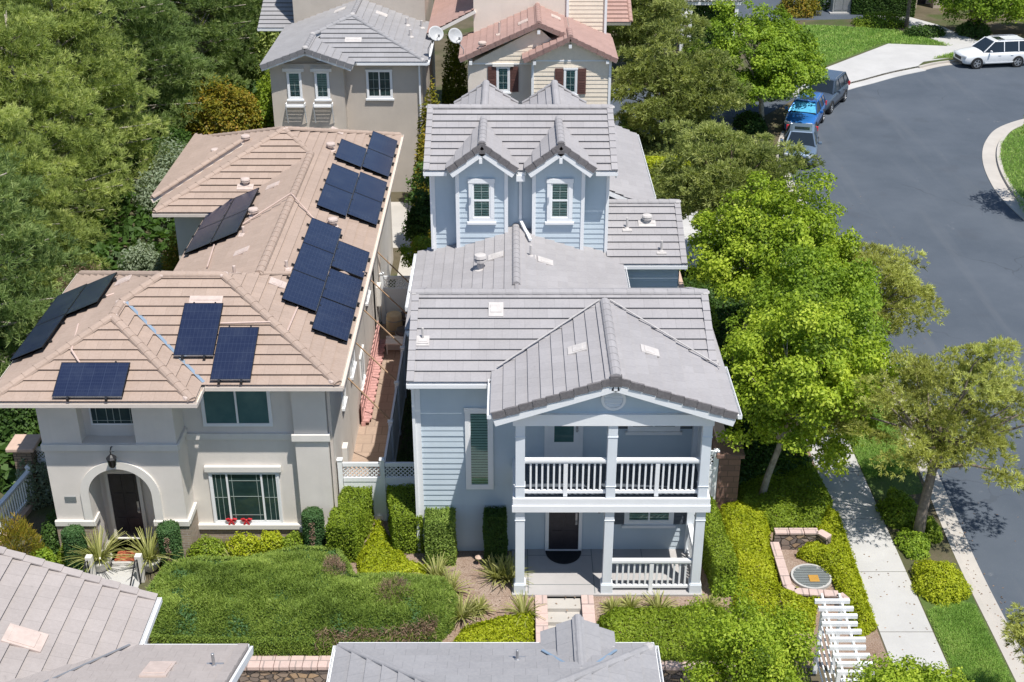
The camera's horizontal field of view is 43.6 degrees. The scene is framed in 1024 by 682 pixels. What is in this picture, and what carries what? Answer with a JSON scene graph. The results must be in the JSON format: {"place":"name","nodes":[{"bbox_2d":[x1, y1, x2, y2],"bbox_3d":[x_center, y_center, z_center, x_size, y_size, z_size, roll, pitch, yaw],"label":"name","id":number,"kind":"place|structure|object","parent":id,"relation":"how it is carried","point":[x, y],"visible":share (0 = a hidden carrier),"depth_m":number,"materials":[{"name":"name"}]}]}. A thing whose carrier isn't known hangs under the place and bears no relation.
{"place":"outdoors","nodes":[
{"label":"outdoors","id":0,"kind":"place"},
{"bbox_2d":[257,0,435,191],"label":"grey house","id":1,"kind":"structure","parent":0,"point":[368,65],"depth_m":61.43,"materials":[{"name":"paint"}]},
{"bbox_2d":[365,69,393,100],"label":"window","id":2,"kind":"structure","parent":1,"relation":"in","point":[379,85],"depth_m":61.13,"materials":[{"name":"white glass"}]},
{"bbox_2d":[349,324,400,475],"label":"patio","id":3,"kind":"structure","parent":0,"point":[370,444],"depth_m":43.82,"materials":[{"name":"concrete"}]},
{"bbox_2d":[361,321,385,425],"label":"pink trellis","id":4,"kind":"object","parent":3,"relation":"on","point":[373,375],"visible":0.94,"depth_m":45.77,"materials":[{"name":"wood"}]},
{"bbox_2d":[0,0,1023,681],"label":"yard ground","id":5,"kind":"structure","parent":0,"point":[774,124],"depth_m":60.94,"materials":[{"name":"green plant"}]},
{"bbox_2d":[0,464,38,545],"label":"white railing","id":6,"kind":"object","parent":5,"relation":"on","point":[23,510],"visible":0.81,"depth_m":38.53,"materials":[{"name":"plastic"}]},
{"bbox_2d":[0,357,41,464],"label":"laurel bush","id":7,"kind":"object","parent":5,"relation":"on","point":[20,417],"visible":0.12,"depth_m":41.32,"materials":[{"name":"green plant"}]},
{"bbox_2d":[5,434,41,494],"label":"brick pillar","id":8,"kind":"structure","parent":5,"relation":"on","point":[19,446],"depth_m":39.08,"materials":[{"name":"stone"}]},
{"bbox_2d":[0,510,49,560],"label":"gold bush","id":9,"kind":"object","parent":5,"relation":"on","point":[33,536],"visible":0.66,"depth_m":36.17,"materials":[{"name":"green plant"}]},
{"bbox_2d":[12,446,54,509],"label":"dark bush","id":10,"kind":"object","parent":5,"relation":"on","point":[42,480],"visible":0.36,"depth_m":39.14,"materials":[{"name":"green plant"}]},
{"bbox_2d":[0,143,88,375],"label":"pine tree","id":11,"kind":"object","parent":5,"relation":"on","point":[27,314],"visible":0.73,"depth_m":42.66,"materials":[{"name":"green plant"}]},
{"bbox_2d":[0,100,110,318],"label":"pine tree","id":12,"kind":"object","parent":5,"relation":"on","point":[58,219],"visible":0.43,"depth_m":48.76,"materials":[{"name":"green plant"}]},
{"bbox_2d":[0,0,135,234],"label":"pine tree","id":13,"kind":"object","parent":5,"relation":"on","point":[53,103],"visible":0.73,"depth_m":53.89,"materials":[{"name":"green plant"}]},
{"bbox_2d":[60,524,87,569],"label":"topiary","id":14,"kind":"object","parent":5,"relation":"on","point":[71,535],"visible":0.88,"depth_m":36.06,"materials":[{"name":"green plant"}]},
{"bbox_2d":[0,0,173,200],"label":"pine tree","id":15,"kind":"object","parent":5,"relation":"on","point":[72,30],"visible":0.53,"depth_m":59.30,"materials":[{"name":"green plant"}]},
{"bbox_2d":[96,538,155,587],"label":"front walk","id":16,"kind":"structure","parent":5,"relation":"on","point":[120,571],"depth_m":36.44,"materials":[{"name":"concrete"}]},
{"bbox_2d":[62,525,129,572],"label":"potted plant","id":17,"kind":"object","parent":16,"relation":"on","point":[102,560],"visible":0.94,"depth_m":36.26,"materials":[{"name":"green plant"}]},
{"bbox_2d":[0,15,275,494],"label":"ground cover","id":18,"kind":"object","parent":5,"relation":"on","point":[127,230],"visible":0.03,"depth_m":57.10,"materials":[{"name":"green plant"}]},
{"bbox_2d":[54,0,223,141],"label":"pine tree","id":19,"kind":"object","parent":5,"relation":"on","point":[190,62],"visible":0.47,"depth_m":66.24,"materials":[{"name":"green plant"}]},
{"bbox_2d":[117,238,171,270],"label":"silver bush","id":20,"kind":"object","parent":5,"relation":"on","point":[147,259],"visible":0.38,"depth_m":51.37,"materials":[{"name":"green plant"}]},
{"bbox_2d":[129,133,187,230],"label":"silver bush","id":21,"kind":"object","parent":5,"relation":"on","point":[155,180],"visible":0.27,"depth_m":59.11,"materials":[{"name":"green plant"}]},
{"bbox_2d":[156,519,184,566],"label":"topiary","id":22,"kind":"object","parent":5,"relation":"on","point":[169,536],"visible":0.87,"depth_m":36.00,"materials":[{"name":"green plant"}]},
{"bbox_2d":[0,126,403,558],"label":"tan house","id":23,"kind":"structure","parent":5,"relation":"on","point":[191,448],"depth_m":36.66,"materials":[{"name":"paint"}]},
{"bbox_2d":[10,314,65,361],"bbox_3d":[-13.472,-0.064,36.485,1.184,0.561,2.100,0,27,0],"label":"solar panel","id":24,"kind":"object","parent":23,"relation":"on","point":[38,337],"visible":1,"depth_m":36.36,"materials":[{"name":"blue glass"}]},
{"bbox_2d":[52,361,129,401],"bbox_3d":[-11.225,1.071,34.207,1.850,0.600,1.274,0,27,0],"label":"solar panel","id":25,"kind":"object","parent":23,"relation":"on","point":[104,380],"visible":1,"depth_m":34.13,"materials":[{"name":"blue glass"}]},
{"bbox_2d":[102,469,149,538],"bbox_3d":[-11.230,4.770,37.272,1.060,2.400,0.140,0,27,0],"label":"door","id":26,"kind":"structure","parent":23,"relation":"in","point":[123,488],"depth_m":37.26,"materials":[{"name":"brown wood"}]},
{"bbox_2d":[173,302,222,359],"bbox_3d":[-8.750,-0.294,35.794,1.100,0.896,1.964,0,27,0],"label":"solar panel","id":27,"kind":"object","parent":23,"relation":"on","point":[198,329],"visible":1,"depth_m":35.73,"materials":[{"name":"blue glass"}]},
{"bbox_2d":[210,326,258,384],"bbox_3d":[-7.620,0.374,35.243,1.100,0.875,1.914,0,27,0],"label":"solar panel","id":28,"kind":"object","parent":23,"relation":"on","point":[234,354],"visible":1,"depth_m":35.16,"materials":[{"name":"blue glass"}]},
{"bbox_2d":[200,391,272,426],"bbox_3d":[-7.720,1.802,35.802,2.000,1.355,0.062,0,27,0],"label":"window","id":29,"kind":"structure","parent":23,"relation":"in","point":[218,408],"depth_m":35.87,"materials":[{"name":"teal glass"}]},
{"bbox_2d":[207,473,283,522],"bbox_3d":[-7.730,4.550,37.214,2.060,1.805,0.062,0,27,0],"label":"window","id":30,"kind":"structure","parent":23,"relation":"in","point":[256,496],"depth_m":37.21,"materials":[{"name":"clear glass"}]},
{"bbox_2d":[280,269,325,311],"bbox_3d":[-6.218,-1.468,38.192,1.184,0.561,2.080,0,27,0],"label":"solar panel","id":31,"kind":"object","parent":23,"relation":"on","point":[304,290],"visible":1,"depth_m":38.09,"materials":[{"name":"blue glass"}]},
{"bbox_2d":[291,242,334,281],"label":"solar panel","id":32,"kind":"object","parent":23,"relation":"on","point":[313,261],"visible":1,"depth_m":40.01,"materials":[{"name":"blue glass"}]},
{"bbox_2d":[301,218,342,253],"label":"solar panel","id":33,"kind":"object","parent":23,"relation":"on","point":[322,235],"visible":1,"depth_m":41.90,"materials":[{"name":"blue glass"}]},
{"bbox_2d":[310,297,356,341],"bbox_3d":[-5.218,-0.592,37.428,1.204,0.570,2.080,0,27,0],"label":"solar panel","id":34,"kind":"object","parent":23,"relation":"on","point":[333,319],"visible":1,"depth_m":37.32,"materials":[{"name":"blue glass"}]},
{"bbox_2d":[321,268,363,309],"bbox_3d":[-5.218,-1.561,39.314,1.204,0.570,2.080,0,27,0],"label":"solar panel","id":35,"kind":"object","parent":23,"relation":"on","point":[342,288],"visible":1,"depth_m":39.24,"materials":[{"name":"blue glass"}]},
{"bbox_2d":[331,241,370,278],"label":"solar panel","id":36,"kind":"object","parent":23,"relation":"on","point":[350,259],"visible":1,"depth_m":41.22,"materials":[{"name":"blue glass"}]},
{"bbox_2d":[125,0,280,88],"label":"pine tree","id":37,"kind":"object","parent":5,"relation":"on","point":[227,42],"visible":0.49,"depth_m":74.88,"materials":[{"name":"green plant"}]},
{"bbox_2d":[181,73,273,135],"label":"photinia","id":38,"kind":"object","parent":5,"relation":"on","point":[224,116],"visible":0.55,"depth_m":66.57,"materials":[{"name":"green plant"}]},
{"bbox_2d":[145,544,459,655],"bbox_3d":[-5.793,7.096,35.334,8.826,1.675,3.970,0,27,0],"label":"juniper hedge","id":39,"kind":"object","parent":5,"relation":"on","point":[288,601],"visible":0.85,"depth_m":34.46,"materials":[{"name":"green plant"}]},
{"bbox_2d":[301,506,326,547],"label":"topiary","id":40,"kind":"object","parent":5,"relation":"on","point":[313,524],"visible":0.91,"depth_m":36.67,"materials":[{"name":"green plant"}]},
{"bbox_2d":[384,314,408,475],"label":"long fence","id":41,"kind":"object","parent":5,"relation":"on","point":[394,421],"visible":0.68,"depth_m":42.28,"materials":[{"name":"white plastic"}]},
{"bbox_2d":[391,202,417,287],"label":"alley","id":42,"kind":"structure","parent":5,"relation":"on","point":[398,210],"depth_m":59.14,"materials":[{"name":"concrete"}]},
{"bbox_2d":[379,272,409,323],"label":"gate","id":43,"kind":"structure","parent":42,"relation":"on","point":[398,295],"depth_m":49.98,"materials":[{"name":"white plastic"}]},
{"bbox_2d":[400,159,430,244],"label":"side tree","id":44,"kind":"object","parent":42,"relation":"on","point":[417,221],"visible":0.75,"depth_m":50.10,"materials":[{"name":"green plant"}]},
{"bbox_2d":[441,31,467,103],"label":"laurel bush","id":45,"kind":"object","parent":5,"relation":"on","point":[457,82],"visible":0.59,"depth_m":70.26,"materials":[{"name":"green plant"}]},
{"bbox_2d":[255,596,776,656],"bbox_3d":[-1.150,8.313,34.798,16.900,1.600,2.300,0,27,0],"label":"garden bed","id":46,"kind":"object","parent":5,"relation":"on","point":[495,601],"visible":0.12,"depth_m":35.21,"materials":[{"name":"soil"}]},
{"bbox_2d":[453,610,535,641],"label":"ground cover","id":47,"kind":"object","parent":46,"relation":"on","point":[494,625],"visible":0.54,"depth_m":34.24,"materials":[{"name":"green plant"}]},
{"bbox_2d":[596,603,723,662],"bbox_3d":[4.200,7.777,34.265,3.857,0.828,1.880,0,27,0],"label":"ground cover","id":48,"kind":"object","parent":46,"relation":"on","point":[642,615],"visible":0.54,"depth_m":34.20,"materials":[{"name":"green plant"}]},
{"bbox_2d":[719,499,819,632],"bbox_3d":[7.241,6.358,36.648,2.374,0.866,6.010,0,27,0],"label":"ground cover","id":49,"kind":"object","parent":46,"relation":"on","point":[727,511],"visible":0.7,"depth_m":36.23,"materials":[{"name":"green plant"}]},
{"bbox_2d":[84,340,1014,681],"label":"lawn strip","id":50,"kind":"object","parent":5,"relation":"on","point":[910,484],"visible":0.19,"depth_m":40.05,"materials":[{"name":"plant"}]},
{"bbox_2d":[848,360,912,478],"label":"lawn","id":51,"kind":"structure","parent":50,"relation":"on","point":[875,453],"depth_m":41.89,"materials":[{"name":"green plant"}]},
{"bbox_2d":[927,600,1013,681],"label":"lawn","id":52,"kind":"structure","parent":50,"relation":"on","point":[945,624],"depth_m":33.62,"materials":[{"name":"green plant"}]},
{"bbox_2d":[351,492,772,595],"bbox_3d":[1.040,5.861,37.810,12.480,0.001,5.300,0,27,0],"label":"mulch bed","id":53,"kind":"object","parent":5,"relation":"on","point":[468,561],"visible":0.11,"depth_m":36.34,"materials":[{"name":"soil"}]},
{"bbox_2d":[324,485,374,562],"bbox_3d":[-4.734,5.289,37.572,1.035,1.410,2.444,4,27,7],"label":"hedge","id":54,"kind":"object","parent":53,"relation":"on","point":[348,528],"visible":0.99,"depth_m":36.85,"materials":[{"name":"green plant"}]},
{"bbox_2d":[336,457,414,520],"bbox_3d":[-3.900,4.411,38.190,2.530,2.240,0.170,0,27,0],"label":"lattice fence","id":55,"kind":"object","parent":53,"relation":"on","point":[379,488],"visible":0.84,"depth_m":37.99,"materials":[{"name":"white plastic"}]},
{"bbox_2d":[355,519,428,574],"bbox_3d":[-3.413,6.036,37.057,2.179,0.478,2.968,0,27,0],"label":"ground cover","id":56,"kind":"object","parent":53,"relation":"on","point":[381,540],"visible":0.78,"depth_m":36.55,"materials":[{"name":"green plant"}]},
{"bbox_2d":[386,483,424,554],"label":"hedge","id":57,"kind":"object","parent":53,"relation":"on","point":[402,521],"visible":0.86,"depth_m":37.00,"materials":[{"name":"green plant"}]},
{"bbox_2d":[423,505,458,566],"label":"hedge","id":58,"kind":"object","parent":53,"relation":"on","point":[439,533],"visible":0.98,"depth_m":36.30,"materials":[{"name":"green plant"}]},
{"bbox_2d":[482,506,508,563],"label":"hedge","id":59,"kind":"object","parent":53,"relation":"on","point":[495,535],"visible":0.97,"depth_m":36.34,"materials":[{"name":"green plant"}]},
{"bbox_2d":[702,496,738,597],"bbox_3d":[5.758,5.824,36.605,0.795,1.309,3.441,-2,27,-3],"label":"hedge","id":60,"kind":"object","parent":53,"relation":"on","point":[719,556],"visible":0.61,"depth_m":35.69,"materials":[{"name":"green plant"}]},
{"bbox_2d":[535,595,595,641],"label":"front steps","id":61,"kind":"structure","parent":5,"relation":"on","point":[583,606],"depth_m":35.05,"materials":[{"name":"concrete"}]},
{"bbox_2d":[405,80,741,597],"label":"blue house","id":62,"kind":"structure","parent":5,"relation":"on","point":[569,384],"depth_m":35.99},
{"bbox_2d":[464,408,493,488],"bbox_3d":[-0.910,3.021,35.677,0.820,2.651,0.062,0,27,0],"label":"window","id":63,"kind":"structure","parent":62,"relation":"in","point":[478,429],"depth_m":35.68,"materials":[{"name":"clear glass"}]},
{"bbox_2d":[467,178,495,224],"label":"window","id":64,"kind":"structure","parent":62,"relation":"in","point":[481,190],"depth_m":42.01,"materials":[{"name":"white glass"}]},
{"bbox_2d":[545,178,573,224],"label":"window","id":65,"kind":"structure","parent":62,"relation":"in","point":[559,190],"depth_m":42.01,"materials":[{"name":"clear glass"}]},
{"bbox_2d":[544,426,582,456],"bbox_3d":[1.435,2.332,35.302,1.110,2.260,0.140,0,27,0],"label":"door","id":66,"kind":"structure","parent":62,"relation":"in","point":[559,441],"depth_m":35.55,"materials":[{"name":"wood"}]},
{"bbox_2d":[545,512,582,550],"bbox_3d":[1.490,5.093,36.721,1.100,2.270,0.140,0,27,0],"label":"door","id":67,"kind":"structure","parent":62,"relation":"in","point":[563,530],"depth_m":36.94,"materials":[{"name":"wood"}]},
{"bbox_2d":[606,0,692,63],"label":"olive tree","id":68,"kind":"object","parent":5,"relation":"on","point":[643,12],"visible":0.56,"depth_m":80.06,"materials":[{"name":"green plant"}]},
{"bbox_2d":[610,0,753,147],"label":"olive tree","id":69,"kind":"object","parent":5,"relation":"on","point":[683,86],"visible":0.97,"depth_m":66.64,"materials":[{"name":"green plant"}]},
{"bbox_2d":[678,271,744,508],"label":"block wall","id":70,"kind":"structure","parent":5,"relation":"on","point":[728,457],"depth_m":38.71,"materials":[{"name":"brick"}]},
{"bbox_2d":[649,118,825,244],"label":"olive tree","id":71,"kind":"object","parent":5,"relation":"on","point":[710,181],"visible":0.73,"depth_m":52.34,"materials":[{"name":"green plant"}]},
{"bbox_2d":[680,267,815,487],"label":"ground cover","id":72,"kind":"object","parent":5,"relation":"on","point":[720,310],"visible":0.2,"depth_m":41.93,"materials":[{"name":"green plant"}]},
{"bbox_2d":[679,164,872,366],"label":"street tree","id":73,"kind":"object","parent":5,"relation":"on","point":[765,230],"visible":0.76,"depth_m":44.36,"materials":[{"name":"green plant"}]},
{"bbox_2d":[714,289,905,501],"bbox_3d":[8.673,1.753,38.132,5.186,7.270,5.336,19,33,32],"label":"street tree","id":74,"kind":"object","parent":5,"relation":"on","point":[775,394],"visible":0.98,"depth_m":36.76,"materials":[{"name":"green plant"}]},
{"bbox_2d":[770,528,849,605],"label":"planter wall","id":75,"kind":"structure","parent":5,"relation":"on","point":[790,539],"depth_m":36.99,"materials":[{"name":"stone"}]},
{"bbox_2d":[722,242,901,406],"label":"street tree","id":76,"kind":"object","parent":5,"relation":"on","point":[831,282],"visible":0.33,"depth_m":40.65,"materials":[{"name":"green plant"}]},
{"bbox_2d":[742,450,887,667],"bbox_3d":[8.550,5.975,37.588,2.500,0.001,10.600,0,27,0],"label":"corner bed","id":77,"kind":"object","parent":5,"relation":"on","point":[873,643],"visible":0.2,"depth_m":34.03,"materials":[{"name":"soil"}]},
{"bbox_2d":[737,452,833,531],"bbox_3d":[8.352,4.545,39.832,3.108,0.602,4.375,0,27,0],"label":"ground cover","id":78,"kind":"object","parent":77,"relation":"on","point":[747,491],"visible":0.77,"depth_m":39.13,"materials":[{"name":"green plant"}]},
{"bbox_2d":[791,564,831,589],"bbox_3d":[8.450,6.667,36.145,1.140,0.097,1.140,0,27,0],"label":"drain cover","id":79,"kind":"object","parent":77,"relation":"on","point":[811,576],"visible":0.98,"depth_m":36.10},
{"bbox_2d":[796,505,878,636],"bbox_3d":[9.076,6.358,36.330,1.761,0.565,6.000,0,27,0],"label":"ground cover","id":80,"kind":"object","parent":77,"relation":"on","point":[806,553],"visible":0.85,"depth_m":36.33,"materials":[{"name":"green plant"}]},
{"bbox_2d":[793,44,959,96],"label":"driveway apron","id":81,"kind":"object","parent":5,"relation":"on","point":[886,59],"visible":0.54,"depth_m":85.53,"materials":[{"name":"concrete"}]},
{"bbox_2d":[835,240,949,338],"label":"kerb tree","id":82,"kind":"object","parent":5,"relation":"on","point":[895,276],"visible":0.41,"depth_m":44.30,"materials":[{"name":"green plant"}]},
{"bbox_2d":[875,485,917,529],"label":"kerb shrub","id":83,"kind":"object","parent":5,"relation":"on","point":[895,497],"visible":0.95,"depth_m":38.46,"materials":[{"name":"green plant"}]},
{"bbox_2d":[894,527,931,559],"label":"kerb shrub","id":84,"kind":"object","parent":5,"relation":"on","point":[919,542],"visible":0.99,"depth_m":37.17,"materials":[{"name":"green plant"}]},
{"bbox_2d":[823,334,1023,533],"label":"kerb tree","id":85,"kind":"object","parent":5,"relation":"on","point":[935,442],"visible":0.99,"depth_m":35.90,"materials":[{"name":"green plant"}]},
{"bbox_2d":[910,558,972,607],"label":"round shrub","id":86,"kind":"object","parent":5,"relation":"on","point":[953,576],"visible":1,"depth_m":35.41,"materials":[{"name":"green plant"}]},
{"bbox_2d":[427,0,632,103],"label":"cream house","id":87,"kind":"structure","parent":0,"point":[519,51],"depth_m":60.83,"materials":[{"name":"paint"}]},
{"bbox_2d":[610,0,862,133],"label":"alley","id":88,"kind":"structure","parent":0,"point":[769,107],"depth_m":77.57,"materials":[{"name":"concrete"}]},
{"bbox_2d":[850,0,916,17],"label":"hedge","id":89,"kind":"object","parent":88,"relation":"on","point":[896,7],"visible":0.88,"depth_m":97.01,"materials":[{"name":"green plant"}]},
{"bbox_2d":[756,312,947,672],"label":"sidewalk","id":90,"kind":"structure","parent":0,"point":[872,538],"depth_m":36.44,"materials":[{"name":"concrete"}]},
{"bbox_2d":[755,24,952,65],"bbox_3d":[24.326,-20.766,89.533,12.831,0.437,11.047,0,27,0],"label":"lawn","id":91,"kind":"structure","parent":0,"point":[864,35],"depth_m":90.52,"materials":[{"name":"green plant"}]},
{"bbox_2d":[790,62,1023,650],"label":"street","id":92,"kind":"structure","parent":0,"point":[901,156],"depth_m":61.18,"materials":[{"name":"grey asphalt"}]},
{"bbox_2d":[682,0,829,118],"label":"street tree","id":93,"kind":"object","parent":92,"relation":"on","point":[780,62],"visible":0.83,"depth_m":70.17,"materials":[{"name":"green plant"}]},
{"bbox_2d":[780,123,821,166],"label":"parked car","id":94,"kind":"object","parent":92,"relation":"on","point":[806,135],"visible":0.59,"depth_m":67.83,"materials":[{"name":"paint"}]},
{"bbox_2d":[782,92,826,131],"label":"parked car","id":95,"kind":"object","parent":92,"relation":"on","point":[808,111],"visible":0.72,"depth_m":72.31,"materials":[{"name":"blue paint"}]},
{"bbox_2d":[803,69,849,113],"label":"parked car","id":96,"kind":"object","parent":92,"relation":"on","point":[834,90],"visible":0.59,"depth_m":76.10,"materials":[{"name":"paint"}]},
{"bbox_2d":[776,60,1021,681],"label":"curb","id":97,"kind":"structure","parent":92,"relation":"on","point":[1014,672],"depth_m":36.43,"materials":[{"name":"concrete"}]},
{"bbox_2d":[779,62,1023,681],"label":"gutter pan","id":98,"kind":"object","parent":92,"relation":"on","point":[961,543],"visible":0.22,"depth_m":37.05,"materials":[{"name":"concrete"}]},
{"bbox_2d":[953,34,1023,68],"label":"parked car","id":99,"kind":"object","parent":92,"relation":"on","point":[993,49],"visible":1,"depth_m":84.31,"materials":[{"name":"white paint"}]},
{"bbox_2d":[982,119,1023,219],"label":"island gutter","id":100,"kind":"object","parent":92,"relation":"on","point":[998,183],"visible":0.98,"depth_m":67.02,"materials":[{"name":"concrete"}]},
{"bbox_2d":[927,0,1023,34],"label":"street tree","id":101,"kind":"object","parent":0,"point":[982,11],"visible":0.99,"depth_m":89.89,"materials":[{"name":"green plant"}]},
{"bbox_2d":[1001,126,1023,197],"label":"island ground","id":102,"kind":"structure","parent":0,"point":[1016,153],"depth_m":67.98,"materials":[{"name":"plant"}]},
{"bbox_3d":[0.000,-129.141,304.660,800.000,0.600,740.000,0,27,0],"label":"ground","id":103,"kind":"structure","parent":0,"visible":0},
{"bbox_2d":[0,546,252,681],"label":"tan roof house","id":104,"kind":"structure","parent":103,"relation":"on","point":[60,623],"depth_m":24.84,"materials":[{"name":"tile"}]},
{"bbox_2d":[237,656,739,681],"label":"retaining wall","id":105,"kind":"structure","parent":103,"relation":"on","point":[286,669],"depth_m":33.62,"materials":[{"name":"stone"}]},
{"bbox_2d":[326,614,663,681],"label":"grey roof house","id":106,"kind":"structure","parent":103,"relation":"on","point":[577,648],"depth_m":24.42,"materials":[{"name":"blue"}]},
{"label":"lower path","id":107,"kind":"structure","parent":0,"visible":0},
{"bbox_2d":[678,572,823,681],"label":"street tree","id":108,"kind":"object","parent":107,"relation":"on","point":[768,647],"visible":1,"depth_m":29.41,"materials":[{"name":"green plant"}]},
{"bbox_2d":[812,593,874,681],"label":"arbor","id":109,"kind":"object","parent":107,"relation":"on","point":[839,616],"visible":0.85,"depth_m":30.86,"materials":[{"name":"white wood"}]},
{"bbox_2d":[843,651,974,681],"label":"street tree","id":110,"kind":"object","parent":107,"relation":"on","point":[910,671],"visible":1,"depth_m":28.10,"materials":[{"name":"green plant"}]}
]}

